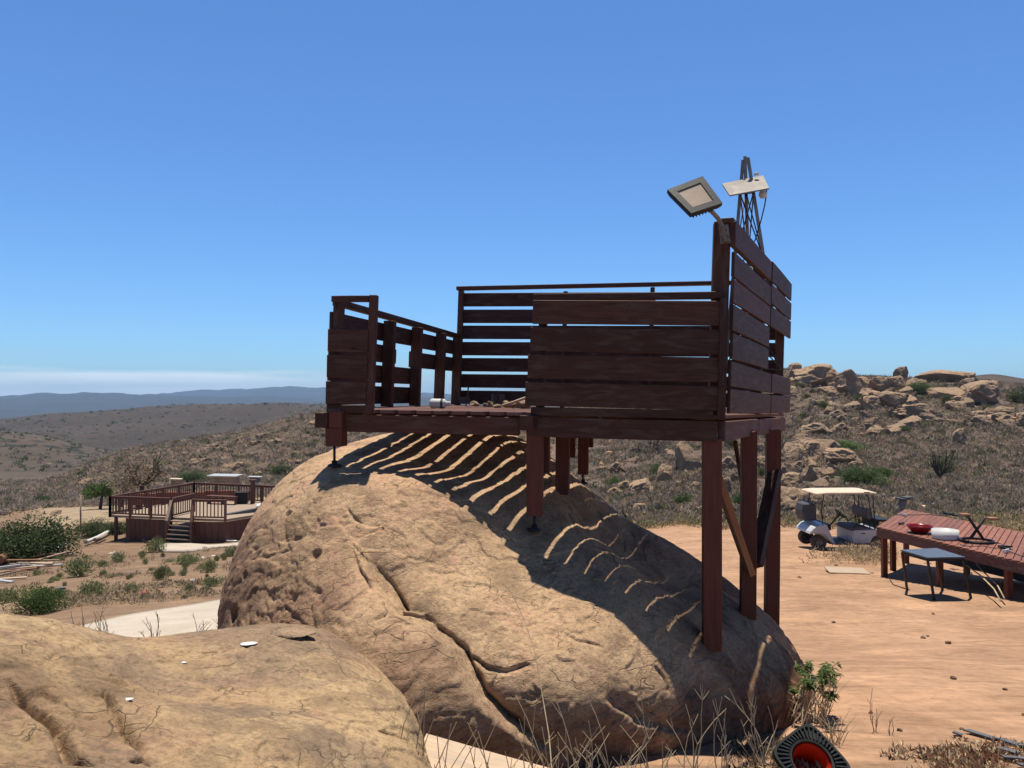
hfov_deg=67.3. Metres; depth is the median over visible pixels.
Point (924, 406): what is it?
boulder
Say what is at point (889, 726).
dry weed
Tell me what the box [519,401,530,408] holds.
stone
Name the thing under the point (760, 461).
boulder
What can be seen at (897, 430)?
boulder
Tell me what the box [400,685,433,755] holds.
dry weed
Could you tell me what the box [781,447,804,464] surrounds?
boulder
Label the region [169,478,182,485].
shed
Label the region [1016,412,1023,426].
boulder
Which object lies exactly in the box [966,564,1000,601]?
cable
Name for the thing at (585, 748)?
dry weed
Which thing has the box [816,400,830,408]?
shrub
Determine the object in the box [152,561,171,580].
weed
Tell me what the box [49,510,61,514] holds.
boulder
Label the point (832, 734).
dry weed
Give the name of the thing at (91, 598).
dry grass
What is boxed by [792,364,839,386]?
boulder
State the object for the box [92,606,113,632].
dry weed
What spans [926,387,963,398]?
boulder
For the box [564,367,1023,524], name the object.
dry brush
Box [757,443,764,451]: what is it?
boulder
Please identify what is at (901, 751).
plant litter
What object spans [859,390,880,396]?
boulder
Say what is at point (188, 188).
sky
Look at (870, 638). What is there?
ground
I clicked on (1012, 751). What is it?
shingle
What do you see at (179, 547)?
path
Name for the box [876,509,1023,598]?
deck
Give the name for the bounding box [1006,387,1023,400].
shrub
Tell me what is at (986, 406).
shrub
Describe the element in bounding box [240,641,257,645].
stone
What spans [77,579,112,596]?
weed
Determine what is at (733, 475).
boulder
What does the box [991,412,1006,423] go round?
boulder
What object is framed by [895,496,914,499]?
board
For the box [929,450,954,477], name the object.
dead bush
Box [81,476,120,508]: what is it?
tree
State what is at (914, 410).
boulder
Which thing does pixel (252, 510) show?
curb wall
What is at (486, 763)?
dry weed
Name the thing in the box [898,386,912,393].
boulder
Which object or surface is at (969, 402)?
boulder
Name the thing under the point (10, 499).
dry brush
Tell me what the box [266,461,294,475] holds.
shrub
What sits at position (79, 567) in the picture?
weed
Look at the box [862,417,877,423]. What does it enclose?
boulder
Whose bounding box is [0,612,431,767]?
boulder
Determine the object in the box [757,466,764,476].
shrub
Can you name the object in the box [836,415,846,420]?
boulder
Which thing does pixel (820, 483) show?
boulder
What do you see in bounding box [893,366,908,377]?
boulder
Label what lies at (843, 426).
boulder
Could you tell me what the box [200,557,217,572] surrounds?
weed
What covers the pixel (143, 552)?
weed
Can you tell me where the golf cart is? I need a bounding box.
[796,488,887,549]
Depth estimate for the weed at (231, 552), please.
31.68 m
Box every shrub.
[0,505,86,563]
[0,526,21,556]
[1,584,75,615]
[33,495,49,500]
[74,469,84,475]
[74,517,112,536]
[103,521,125,533]
[173,469,209,481]
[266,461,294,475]
[604,475,619,483]
[635,440,671,453]
[644,459,662,475]
[673,492,692,504]
[724,439,738,447]
[730,491,739,503]
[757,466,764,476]
[794,380,806,386]
[798,411,808,418]
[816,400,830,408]
[825,461,892,485]
[837,439,866,450]
[869,464,892,476]
[899,425,911,431]
[907,379,937,393]
[930,455,954,473]
[939,392,955,402]
[980,403,991,408]
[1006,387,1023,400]
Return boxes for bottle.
[429,399,450,408]
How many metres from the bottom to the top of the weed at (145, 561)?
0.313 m
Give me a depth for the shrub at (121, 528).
43.40 m
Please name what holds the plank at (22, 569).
on the ground at (870, 638)
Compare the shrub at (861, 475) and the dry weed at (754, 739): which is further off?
the shrub at (861, 475)
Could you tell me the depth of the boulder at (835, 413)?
107.94 m
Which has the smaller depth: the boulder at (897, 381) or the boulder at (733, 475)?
the boulder at (733, 475)
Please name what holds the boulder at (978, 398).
on the ground at (870, 638)
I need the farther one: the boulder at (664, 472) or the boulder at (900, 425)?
the boulder at (900, 425)
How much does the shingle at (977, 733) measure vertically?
0.045 m
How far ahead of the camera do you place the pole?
45.87 m
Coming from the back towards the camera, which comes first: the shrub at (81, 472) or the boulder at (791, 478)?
the shrub at (81, 472)
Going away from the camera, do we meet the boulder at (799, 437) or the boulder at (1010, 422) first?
the boulder at (799, 437)
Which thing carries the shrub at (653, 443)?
on the ground at (870, 638)
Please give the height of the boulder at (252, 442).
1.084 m
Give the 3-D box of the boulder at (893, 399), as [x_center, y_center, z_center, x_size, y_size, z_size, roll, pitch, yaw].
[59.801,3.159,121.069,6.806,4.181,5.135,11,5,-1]
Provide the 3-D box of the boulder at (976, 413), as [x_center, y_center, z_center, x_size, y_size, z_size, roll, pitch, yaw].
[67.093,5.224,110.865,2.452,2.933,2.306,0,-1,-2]
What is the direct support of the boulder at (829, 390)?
on the ground at (870, 638)
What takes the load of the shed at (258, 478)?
on the ground at (870, 638)
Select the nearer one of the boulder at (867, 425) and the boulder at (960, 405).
the boulder at (867, 425)
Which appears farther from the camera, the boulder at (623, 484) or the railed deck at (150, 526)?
the boulder at (623, 484)
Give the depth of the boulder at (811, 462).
67.72 m
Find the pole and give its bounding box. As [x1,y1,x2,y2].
[80,497,81,530]
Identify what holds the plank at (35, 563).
on the ground at (870, 638)
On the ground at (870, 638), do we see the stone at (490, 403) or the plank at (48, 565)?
the plank at (48, 565)
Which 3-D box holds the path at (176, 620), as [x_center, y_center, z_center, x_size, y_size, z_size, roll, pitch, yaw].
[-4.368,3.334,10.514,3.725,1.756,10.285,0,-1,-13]
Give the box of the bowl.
[906,523,932,533]
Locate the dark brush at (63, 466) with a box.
[0,402,481,471]
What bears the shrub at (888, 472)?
on the ground at (870, 638)
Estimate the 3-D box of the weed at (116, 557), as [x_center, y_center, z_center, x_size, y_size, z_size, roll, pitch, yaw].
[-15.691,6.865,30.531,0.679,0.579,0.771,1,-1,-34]
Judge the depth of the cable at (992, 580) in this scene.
12.92 m
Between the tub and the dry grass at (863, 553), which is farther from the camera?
the dry grass at (863, 553)
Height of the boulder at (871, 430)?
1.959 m
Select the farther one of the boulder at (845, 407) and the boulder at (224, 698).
the boulder at (845, 407)
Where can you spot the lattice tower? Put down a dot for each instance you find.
(746, 186)
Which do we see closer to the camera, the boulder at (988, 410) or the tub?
the tub
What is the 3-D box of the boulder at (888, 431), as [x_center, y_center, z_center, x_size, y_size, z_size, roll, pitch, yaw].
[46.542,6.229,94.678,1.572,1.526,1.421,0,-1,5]
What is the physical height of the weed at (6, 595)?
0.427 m
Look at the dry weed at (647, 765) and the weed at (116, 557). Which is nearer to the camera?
the dry weed at (647, 765)
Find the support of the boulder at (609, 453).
on the ground at (870, 638)
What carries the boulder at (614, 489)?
on the ground at (870, 638)
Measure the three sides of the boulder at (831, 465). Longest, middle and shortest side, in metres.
1.717 x 1.552 x 1.249 m
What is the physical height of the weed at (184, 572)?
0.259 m
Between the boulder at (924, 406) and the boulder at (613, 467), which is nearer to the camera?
the boulder at (613, 467)
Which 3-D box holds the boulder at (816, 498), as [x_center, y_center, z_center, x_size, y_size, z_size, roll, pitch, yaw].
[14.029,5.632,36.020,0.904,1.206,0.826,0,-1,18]
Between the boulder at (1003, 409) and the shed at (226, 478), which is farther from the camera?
the boulder at (1003, 409)
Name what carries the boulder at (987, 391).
on the ground at (870, 638)
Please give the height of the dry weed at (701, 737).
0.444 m
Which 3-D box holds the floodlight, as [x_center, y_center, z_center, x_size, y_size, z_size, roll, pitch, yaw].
[1.132,-1.030,4.462,0.451,0.387,0.206,0,-1,-23]
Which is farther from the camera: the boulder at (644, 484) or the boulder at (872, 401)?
the boulder at (872, 401)
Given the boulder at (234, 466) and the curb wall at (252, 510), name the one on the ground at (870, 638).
the boulder at (234, 466)
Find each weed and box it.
[0,585,25,602]
[32,569,44,574]
[61,555,96,577]
[70,606,96,628]
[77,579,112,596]
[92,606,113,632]
[96,560,108,566]
[98,570,110,575]
[106,550,126,562]
[120,581,140,593]
[137,550,146,556]
[139,611,160,636]
[142,536,168,552]
[142,558,148,564]
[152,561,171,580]
[172,552,201,564]
[177,569,187,575]
[181,562,191,566]
[182,582,197,590]
[191,614,209,630]
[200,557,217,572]
[200,575,224,586]
[223,546,236,556]
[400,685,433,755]
[426,722,477,767]
[467,722,521,767]
[503,584,551,767]
[505,695,577,767]
[542,696,613,767]
[574,694,657,767]
[620,696,689,767]
[666,683,729,767]
[712,697,731,767]
[725,688,777,765]
[737,732,775,764]
[787,674,852,722]
[810,709,857,744]
[865,688,880,731]
[887,717,893,734]
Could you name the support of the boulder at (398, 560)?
on the ground at (870, 638)
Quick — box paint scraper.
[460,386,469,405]
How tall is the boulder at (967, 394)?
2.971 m
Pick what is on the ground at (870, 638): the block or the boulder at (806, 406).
the boulder at (806, 406)
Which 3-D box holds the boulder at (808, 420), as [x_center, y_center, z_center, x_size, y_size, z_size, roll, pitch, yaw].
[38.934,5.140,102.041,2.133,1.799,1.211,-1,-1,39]
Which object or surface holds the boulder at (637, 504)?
on the ground at (870, 638)
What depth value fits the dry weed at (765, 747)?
3.94 m
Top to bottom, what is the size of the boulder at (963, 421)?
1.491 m
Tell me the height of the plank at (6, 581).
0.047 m
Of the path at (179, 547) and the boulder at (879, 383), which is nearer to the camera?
the path at (179, 547)
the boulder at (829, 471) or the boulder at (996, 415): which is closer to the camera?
the boulder at (829, 471)
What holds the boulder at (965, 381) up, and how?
on the ground at (870, 638)
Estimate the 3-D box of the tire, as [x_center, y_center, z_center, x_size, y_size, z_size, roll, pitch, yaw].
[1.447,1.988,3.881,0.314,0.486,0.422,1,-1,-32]
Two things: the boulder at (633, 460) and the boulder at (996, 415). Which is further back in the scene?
the boulder at (996, 415)
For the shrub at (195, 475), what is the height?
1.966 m
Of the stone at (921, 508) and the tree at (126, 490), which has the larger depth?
the tree at (126, 490)
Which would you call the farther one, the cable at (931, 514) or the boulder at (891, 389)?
the boulder at (891, 389)
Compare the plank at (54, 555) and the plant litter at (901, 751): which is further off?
the plank at (54, 555)
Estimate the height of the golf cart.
1.540 m
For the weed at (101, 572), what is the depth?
24.81 m
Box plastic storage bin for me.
[795,501,816,520]
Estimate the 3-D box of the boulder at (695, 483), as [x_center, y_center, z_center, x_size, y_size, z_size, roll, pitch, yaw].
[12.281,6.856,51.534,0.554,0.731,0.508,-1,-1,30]
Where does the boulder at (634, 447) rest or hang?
on the ground at (870, 638)
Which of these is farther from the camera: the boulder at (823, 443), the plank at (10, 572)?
the boulder at (823, 443)
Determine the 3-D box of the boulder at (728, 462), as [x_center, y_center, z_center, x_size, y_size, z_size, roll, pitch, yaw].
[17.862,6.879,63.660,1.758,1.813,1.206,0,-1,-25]
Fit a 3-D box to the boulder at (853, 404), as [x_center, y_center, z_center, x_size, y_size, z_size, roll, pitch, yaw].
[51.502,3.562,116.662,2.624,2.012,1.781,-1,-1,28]
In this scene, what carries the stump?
on the ground at (870, 638)
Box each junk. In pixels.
[943,512,957,515]
[998,544,1012,549]
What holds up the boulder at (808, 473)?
on the ground at (870, 638)
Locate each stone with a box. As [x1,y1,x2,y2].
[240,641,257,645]
[272,627,315,638]
[469,401,479,405]
[487,401,492,406]
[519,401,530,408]
[918,504,925,511]
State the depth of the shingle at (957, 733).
4.54 m
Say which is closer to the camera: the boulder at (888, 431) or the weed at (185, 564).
the weed at (185, 564)
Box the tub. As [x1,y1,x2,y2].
[931,528,958,540]
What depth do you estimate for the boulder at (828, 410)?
111.14 m
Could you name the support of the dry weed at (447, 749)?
on the ground at (870, 638)
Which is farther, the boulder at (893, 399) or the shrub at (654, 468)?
the boulder at (893, 399)
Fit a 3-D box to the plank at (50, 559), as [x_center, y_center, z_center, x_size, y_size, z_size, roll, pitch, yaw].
[-19.466,7.438,32.489,0.619,0.060,0.122,0,-1,-13]
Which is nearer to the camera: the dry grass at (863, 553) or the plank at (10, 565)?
the dry grass at (863, 553)
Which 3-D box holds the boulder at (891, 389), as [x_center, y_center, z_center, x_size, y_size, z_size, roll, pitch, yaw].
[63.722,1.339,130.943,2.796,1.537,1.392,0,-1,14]
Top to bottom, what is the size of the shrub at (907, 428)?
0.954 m
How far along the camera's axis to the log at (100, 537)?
40.98 m
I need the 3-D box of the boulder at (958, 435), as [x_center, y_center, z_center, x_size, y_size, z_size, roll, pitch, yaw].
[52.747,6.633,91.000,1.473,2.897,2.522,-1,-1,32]
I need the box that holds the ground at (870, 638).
[0,370,1023,767]
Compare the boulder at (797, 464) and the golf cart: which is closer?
the golf cart
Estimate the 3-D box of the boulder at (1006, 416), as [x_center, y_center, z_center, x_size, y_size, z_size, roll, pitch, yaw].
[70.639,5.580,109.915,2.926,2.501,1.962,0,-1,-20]
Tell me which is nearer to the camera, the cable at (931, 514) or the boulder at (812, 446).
the cable at (931, 514)
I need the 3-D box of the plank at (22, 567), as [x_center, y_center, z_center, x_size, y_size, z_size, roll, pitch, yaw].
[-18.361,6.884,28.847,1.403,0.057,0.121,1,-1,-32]
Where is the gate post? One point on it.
(252, 491)
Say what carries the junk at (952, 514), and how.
on the deck at (894, 532)
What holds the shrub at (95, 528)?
on the ground at (870, 638)
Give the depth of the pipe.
40.92 m
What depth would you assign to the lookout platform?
5.00 m
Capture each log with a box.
[0,550,14,563]
[93,533,107,540]
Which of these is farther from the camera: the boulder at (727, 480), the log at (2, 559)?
the boulder at (727, 480)
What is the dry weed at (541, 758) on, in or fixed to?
on the ground at (870, 638)
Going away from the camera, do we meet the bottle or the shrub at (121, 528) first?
the bottle
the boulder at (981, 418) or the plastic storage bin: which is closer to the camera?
the plastic storage bin
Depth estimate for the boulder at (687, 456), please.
62.55 m
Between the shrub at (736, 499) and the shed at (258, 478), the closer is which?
the shrub at (736, 499)
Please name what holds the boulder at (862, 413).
on the ground at (870, 638)
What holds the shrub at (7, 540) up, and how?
on the ground at (870, 638)
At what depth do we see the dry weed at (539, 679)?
3.42 m
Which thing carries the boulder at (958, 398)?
on the ground at (870, 638)
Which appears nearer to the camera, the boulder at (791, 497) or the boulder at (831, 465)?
the boulder at (791, 497)
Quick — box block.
[491,394,504,404]
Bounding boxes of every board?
[424,733,546,767]
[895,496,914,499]
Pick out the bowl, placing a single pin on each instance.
(918, 528)
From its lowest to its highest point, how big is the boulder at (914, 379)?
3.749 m
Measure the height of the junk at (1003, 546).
0.058 m
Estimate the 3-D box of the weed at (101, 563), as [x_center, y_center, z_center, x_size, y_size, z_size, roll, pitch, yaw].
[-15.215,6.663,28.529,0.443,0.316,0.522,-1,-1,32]
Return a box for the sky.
[0,0,1023,395]
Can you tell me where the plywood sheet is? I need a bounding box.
[824,567,869,574]
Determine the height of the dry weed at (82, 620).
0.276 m
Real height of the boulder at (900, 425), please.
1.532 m
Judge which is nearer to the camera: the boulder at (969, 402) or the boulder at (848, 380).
the boulder at (969, 402)
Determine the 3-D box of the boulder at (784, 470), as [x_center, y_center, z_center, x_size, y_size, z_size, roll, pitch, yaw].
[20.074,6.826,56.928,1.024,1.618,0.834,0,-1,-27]
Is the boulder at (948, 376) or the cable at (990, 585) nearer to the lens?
the cable at (990, 585)
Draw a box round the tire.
[772,724,850,767]
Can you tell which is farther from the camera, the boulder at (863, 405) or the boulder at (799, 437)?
the boulder at (863, 405)
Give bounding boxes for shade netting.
[944,560,1023,581]
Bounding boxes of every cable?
[895,514,971,516]
[960,544,1023,556]
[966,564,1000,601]
[975,562,1004,598]
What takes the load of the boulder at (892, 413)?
on the ground at (870, 638)
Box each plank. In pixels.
[0,564,20,567]
[0,565,43,569]
[0,570,20,575]
[0,576,27,579]
[0,579,14,582]
[6,559,41,560]
[7,567,36,571]
[16,562,53,564]
[22,563,62,566]
[39,552,66,558]
[42,559,59,560]
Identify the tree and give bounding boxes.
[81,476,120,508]
[106,447,172,509]
[106,471,146,493]
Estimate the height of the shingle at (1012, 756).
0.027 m
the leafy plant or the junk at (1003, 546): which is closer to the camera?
the leafy plant
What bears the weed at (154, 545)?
on the ground at (870, 638)
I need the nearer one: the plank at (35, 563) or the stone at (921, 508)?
the stone at (921, 508)
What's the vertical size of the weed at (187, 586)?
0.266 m
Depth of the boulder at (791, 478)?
50.38 m
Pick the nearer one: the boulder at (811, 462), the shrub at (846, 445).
the boulder at (811, 462)
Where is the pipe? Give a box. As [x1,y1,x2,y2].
[84,530,110,543]
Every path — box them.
[81,599,219,636]
[157,542,238,552]
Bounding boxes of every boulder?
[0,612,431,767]
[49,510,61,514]
[78,478,94,484]
[197,458,210,461]
[217,433,816,767]
[219,462,243,471]
[249,441,260,444]
[273,438,282,442]
[604,451,613,455]
[607,487,622,494]
[608,462,624,473]
[618,481,629,489]
[621,457,638,464]
[629,478,652,493]
[630,442,641,453]
[632,503,644,508]
[656,463,672,481]
[675,441,701,471]
[691,481,699,486]
[722,456,736,470]
[724,477,731,493]
[729,468,738,480]
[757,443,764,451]
[757,456,764,467]
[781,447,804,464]
[781,465,788,474]
[781,472,803,486]
[781,486,810,512]
[784,437,840,455]
[787,362,801,377]
[788,386,798,397]
[790,398,815,416]
[790,434,808,440]
[790,461,805,469]
[791,430,808,438]
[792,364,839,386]
[799,423,832,435]
[801,464,818,480]
[802,416,812,424]
[803,440,819,455]
[808,460,820,466]
[809,478,829,487]
[810,493,821,505]
[811,455,819,463]
[815,467,823,474]
[816,386,839,397]
[820,467,834,477]
[823,447,862,465]
[824,406,833,413]
[826,369,872,395]
[826,401,842,407]
[826,462,844,475]
[829,410,846,417]
[834,423,848,431]
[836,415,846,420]
[842,405,849,412]
[843,401,860,409]
[848,461,858,467]
[856,423,873,429]
[857,398,868,409]
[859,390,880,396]
[859,411,870,417]
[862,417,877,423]
[863,395,881,409]
[865,426,880,436]
[868,376,889,391]
[878,392,908,407]
[884,387,894,391]
[884,429,896,436]
[885,410,903,418]
[886,423,905,430]
[889,376,904,389]
[889,426,901,435]
[892,405,967,423]
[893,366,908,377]
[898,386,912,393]
[898,415,922,428]
[904,395,918,404]
[905,377,926,390]
[911,403,929,409]
[915,370,975,381]
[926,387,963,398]
[944,401,967,411]
[946,396,963,400]
[951,428,964,444]
[953,418,965,425]
[958,378,977,387]
[959,380,999,404]
[960,392,971,398]
[962,397,974,407]
[971,395,986,405]
[971,410,986,417]
[972,415,994,426]
[984,407,996,414]
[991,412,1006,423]
[994,406,1014,413]
[995,414,1015,421]
[997,419,1016,426]
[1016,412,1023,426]
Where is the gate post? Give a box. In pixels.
[249,479,256,503]
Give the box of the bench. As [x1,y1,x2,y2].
[206,495,238,504]
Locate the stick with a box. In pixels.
[501,397,524,406]
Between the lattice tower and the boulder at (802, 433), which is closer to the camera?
the lattice tower
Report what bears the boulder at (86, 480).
on the ground at (870, 638)
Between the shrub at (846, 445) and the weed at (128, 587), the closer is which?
the weed at (128, 587)
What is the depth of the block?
6.95 m
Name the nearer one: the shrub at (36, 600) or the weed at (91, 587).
the shrub at (36, 600)
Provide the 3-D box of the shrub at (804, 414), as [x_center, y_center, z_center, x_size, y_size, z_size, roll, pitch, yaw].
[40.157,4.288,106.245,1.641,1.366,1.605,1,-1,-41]
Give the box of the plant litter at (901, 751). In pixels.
[722,733,1023,767]
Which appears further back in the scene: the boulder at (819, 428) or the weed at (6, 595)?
the boulder at (819, 428)
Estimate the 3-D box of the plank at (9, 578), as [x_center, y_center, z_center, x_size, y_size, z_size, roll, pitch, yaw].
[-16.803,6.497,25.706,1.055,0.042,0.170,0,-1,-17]
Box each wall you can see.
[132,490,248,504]
[227,507,256,514]
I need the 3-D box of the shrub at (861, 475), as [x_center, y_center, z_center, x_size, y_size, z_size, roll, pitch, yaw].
[23.640,6.144,52.651,4.292,1.716,3.465,0,-1,9]
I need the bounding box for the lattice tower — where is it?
[722,156,781,370]
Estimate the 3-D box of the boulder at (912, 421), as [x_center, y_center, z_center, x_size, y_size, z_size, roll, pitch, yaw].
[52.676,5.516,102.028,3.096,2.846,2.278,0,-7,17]
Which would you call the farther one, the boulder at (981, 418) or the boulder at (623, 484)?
the boulder at (981, 418)
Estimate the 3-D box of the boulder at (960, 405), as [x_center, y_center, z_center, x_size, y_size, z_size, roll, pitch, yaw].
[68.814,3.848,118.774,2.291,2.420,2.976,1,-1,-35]
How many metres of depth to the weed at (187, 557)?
28.74 m
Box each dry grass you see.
[1,518,245,616]
[623,504,1023,531]
[799,539,900,564]
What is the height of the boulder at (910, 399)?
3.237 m
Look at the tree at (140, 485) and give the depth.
59.77 m
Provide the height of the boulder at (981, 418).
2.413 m
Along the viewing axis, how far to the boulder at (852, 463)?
66.72 m
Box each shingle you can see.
[952,730,962,735]
[963,729,998,739]
[995,738,1023,746]
[996,746,1019,753]
[1000,755,1023,759]
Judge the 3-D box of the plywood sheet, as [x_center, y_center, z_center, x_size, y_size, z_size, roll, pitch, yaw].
[6.947,3.872,15.968,0.784,0.024,0.552,0,-1,10]
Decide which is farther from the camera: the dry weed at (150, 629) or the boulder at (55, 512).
the boulder at (55, 512)
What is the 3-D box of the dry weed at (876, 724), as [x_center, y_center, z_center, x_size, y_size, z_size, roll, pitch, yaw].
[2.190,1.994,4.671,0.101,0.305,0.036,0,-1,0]
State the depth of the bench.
45.46 m
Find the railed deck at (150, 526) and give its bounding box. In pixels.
[109,482,274,542]
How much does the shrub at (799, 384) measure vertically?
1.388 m
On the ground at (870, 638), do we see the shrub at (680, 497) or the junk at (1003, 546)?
the shrub at (680, 497)
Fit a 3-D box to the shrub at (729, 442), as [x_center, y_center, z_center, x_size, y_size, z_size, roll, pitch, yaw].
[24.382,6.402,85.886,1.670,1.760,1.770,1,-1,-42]
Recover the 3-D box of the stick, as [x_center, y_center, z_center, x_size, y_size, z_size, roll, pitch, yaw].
[0.007,0.143,6.242,0.054,0.087,0.294,1,-1,-42]
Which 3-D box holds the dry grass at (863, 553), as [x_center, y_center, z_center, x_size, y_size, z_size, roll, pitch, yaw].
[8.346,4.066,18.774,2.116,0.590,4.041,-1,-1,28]
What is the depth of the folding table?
12.60 m
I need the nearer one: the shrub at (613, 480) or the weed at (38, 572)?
the weed at (38, 572)
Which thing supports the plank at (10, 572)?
on the ground at (870, 638)
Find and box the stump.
[895,500,906,512]
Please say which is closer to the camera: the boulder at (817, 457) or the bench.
the bench
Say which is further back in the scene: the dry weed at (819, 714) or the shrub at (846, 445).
the shrub at (846, 445)
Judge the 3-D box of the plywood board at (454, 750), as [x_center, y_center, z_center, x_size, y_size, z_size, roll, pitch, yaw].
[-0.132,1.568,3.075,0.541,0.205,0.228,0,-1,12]
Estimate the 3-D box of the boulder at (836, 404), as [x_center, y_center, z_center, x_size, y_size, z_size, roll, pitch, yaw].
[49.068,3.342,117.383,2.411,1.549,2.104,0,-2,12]
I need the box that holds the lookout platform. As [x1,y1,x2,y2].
[315,217,791,651]
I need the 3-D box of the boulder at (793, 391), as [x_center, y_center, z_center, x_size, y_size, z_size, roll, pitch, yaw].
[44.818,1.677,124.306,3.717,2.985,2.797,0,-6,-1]
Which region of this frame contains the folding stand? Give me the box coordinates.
[959,513,998,543]
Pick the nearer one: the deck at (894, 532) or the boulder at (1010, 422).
the deck at (894, 532)
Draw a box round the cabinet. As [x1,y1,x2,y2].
[234,491,248,502]
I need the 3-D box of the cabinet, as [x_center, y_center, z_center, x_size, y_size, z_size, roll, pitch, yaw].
[-16.104,6.734,45.874,0.800,0.660,0.700,0,-1,-11]
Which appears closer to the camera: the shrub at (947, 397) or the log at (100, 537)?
the log at (100, 537)
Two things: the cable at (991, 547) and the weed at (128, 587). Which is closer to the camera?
the cable at (991, 547)
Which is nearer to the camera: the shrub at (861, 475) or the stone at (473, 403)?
the stone at (473, 403)
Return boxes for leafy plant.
[788,659,842,728]
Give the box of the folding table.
[901,548,971,600]
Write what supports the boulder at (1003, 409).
on the ground at (870, 638)
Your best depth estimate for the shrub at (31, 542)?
34.60 m
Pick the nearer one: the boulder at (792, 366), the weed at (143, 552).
the weed at (143, 552)
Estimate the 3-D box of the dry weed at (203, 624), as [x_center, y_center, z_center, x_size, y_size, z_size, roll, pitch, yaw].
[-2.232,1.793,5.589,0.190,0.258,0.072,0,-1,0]
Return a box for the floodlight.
[667,176,730,243]
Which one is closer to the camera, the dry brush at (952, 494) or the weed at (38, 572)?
the weed at (38, 572)
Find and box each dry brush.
[0,408,555,515]
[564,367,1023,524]
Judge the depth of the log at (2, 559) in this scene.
32.68 m
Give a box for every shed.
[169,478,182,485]
[207,474,242,483]
[248,476,262,481]
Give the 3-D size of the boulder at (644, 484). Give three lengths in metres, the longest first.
1.859 x 1.737 x 1.361 m
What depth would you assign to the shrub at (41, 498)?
90.10 m
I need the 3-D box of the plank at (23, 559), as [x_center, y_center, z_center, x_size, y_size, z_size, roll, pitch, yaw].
[-20.382,7.349,32.134,1.670,0.128,0.129,0,-1,11]
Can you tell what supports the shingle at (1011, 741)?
on the ground at (870, 638)
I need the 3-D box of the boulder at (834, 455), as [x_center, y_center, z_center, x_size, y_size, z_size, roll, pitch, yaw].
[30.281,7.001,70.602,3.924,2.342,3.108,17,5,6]
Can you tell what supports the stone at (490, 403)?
on the lookout platform
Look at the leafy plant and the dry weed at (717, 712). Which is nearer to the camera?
the dry weed at (717, 712)
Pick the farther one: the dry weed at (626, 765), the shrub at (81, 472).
the shrub at (81, 472)
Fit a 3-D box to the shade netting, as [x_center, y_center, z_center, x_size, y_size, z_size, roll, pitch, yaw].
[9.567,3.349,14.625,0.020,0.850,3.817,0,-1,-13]
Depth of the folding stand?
13.76 m
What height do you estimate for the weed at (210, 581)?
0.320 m
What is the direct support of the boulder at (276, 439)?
on the ground at (870, 638)
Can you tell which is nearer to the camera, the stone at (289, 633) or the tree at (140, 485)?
the stone at (289, 633)
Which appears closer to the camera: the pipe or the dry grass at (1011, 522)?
the dry grass at (1011, 522)
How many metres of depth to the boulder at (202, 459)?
121.46 m
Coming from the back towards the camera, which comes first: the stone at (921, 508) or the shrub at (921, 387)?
the shrub at (921, 387)
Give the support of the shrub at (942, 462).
on the ground at (870, 638)

